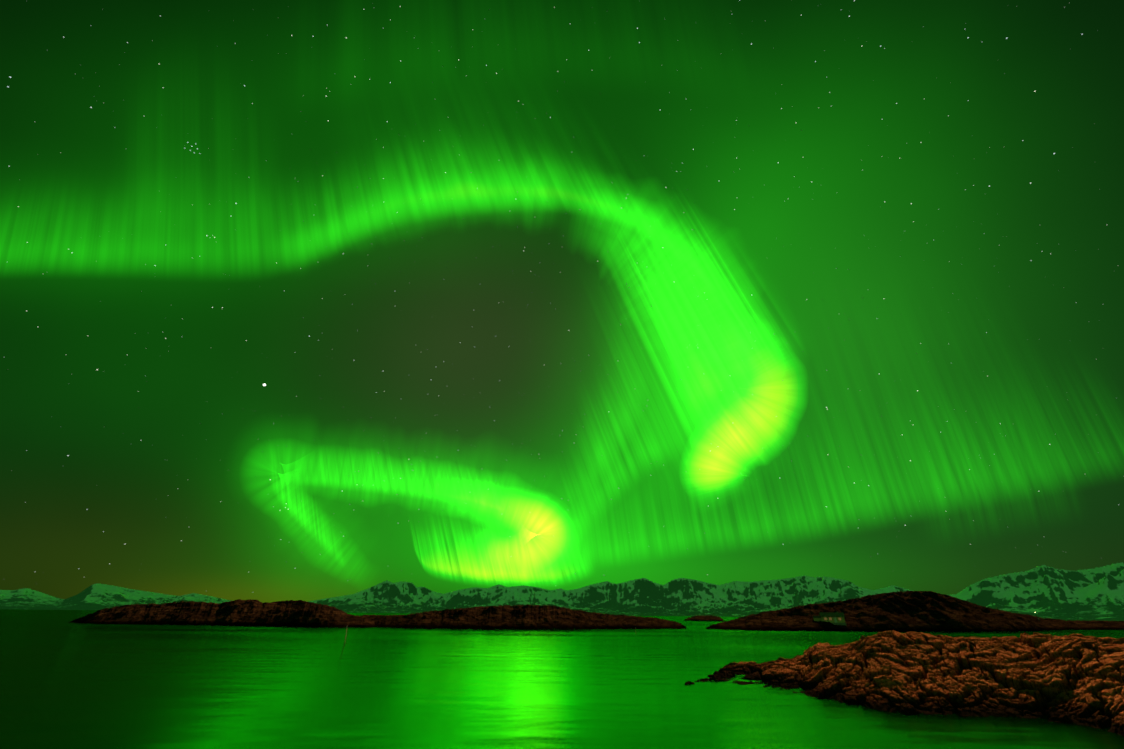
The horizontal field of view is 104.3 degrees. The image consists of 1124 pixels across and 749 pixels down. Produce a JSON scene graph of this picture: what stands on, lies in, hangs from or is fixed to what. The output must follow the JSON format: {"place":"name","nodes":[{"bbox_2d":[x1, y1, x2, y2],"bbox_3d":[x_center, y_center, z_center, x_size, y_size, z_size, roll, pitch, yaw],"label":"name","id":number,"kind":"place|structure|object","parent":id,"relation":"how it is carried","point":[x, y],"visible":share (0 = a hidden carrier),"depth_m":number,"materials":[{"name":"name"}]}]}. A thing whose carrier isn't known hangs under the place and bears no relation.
{"place":"outdoors","nodes":[
{"label":"outdoors","id":0,"kind":"place"},
{"bbox_2d":[68,599,379,627],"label":"island","id":1,"kind":"structure","parent":0,"point":[289,613],"depth_m":111.69,"materials":[{"name":"brown stone"}]},
{"bbox_2d":[360,615,383,618],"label":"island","id":2,"kind":"structure","parent":0,"point":[370,616],"depth_m":182.70,"materials":[{"name":"brown stone"}]},
{"bbox_2d":[371,604,685,628],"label":"island","id":3,"kind":"structure","parent":0,"point":[527,616],"depth_m":111.90,"materials":[{"name":"brown stone"}]},
{"bbox_2d":[0,609,1123,748],"bbox_3d":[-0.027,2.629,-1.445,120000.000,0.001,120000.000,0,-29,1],"label":"water","id":4,"kind":"structure","parent":0,"point":[64,684],"depth_m":18.50,"materials":[{"name":"green liquid"}]},
{"bbox_2d":[0,562,1123,620],"bbox_3d":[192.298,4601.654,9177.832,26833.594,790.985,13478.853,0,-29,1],"label":"mountains","id":5,"kind":"structure","parent":0,"point":[1045,591],"depth_m":5725.68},
{"bbox_2d":[0,0,1123,602],"label":"sky","id":6,"kind":"structure","parent":0,"point":[304,300],"materials":[{"name":"green"}]},
{"bbox_2d":[684,615,724,620],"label":"island","id":7,"kind":"structure","parent":0,"point":[704,618],"depth_m":309.38,"materials":[{"name":"brown stone"}]},
{"bbox_2d":[685,630,1123,735],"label":"foreground rock","id":8,"kind":"object","parent":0,"point":[1077,679],"visible":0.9,"depth_m":18.28,"materials":[{"name":"brown stone"}]},
{"bbox_2d":[705,591,1123,631],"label":"island","id":9,"kind":"structure","parent":0,"point":[900,611],"depth_m":125.75,"materials":[{"name":"brown stone"}]},
{"bbox_2d":[813,612,846,625],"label":"house","id":10,"kind":"structure","parent":9,"relation":"on","point":[837,618],"depth_m":114.86,"materials":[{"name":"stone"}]}
]}

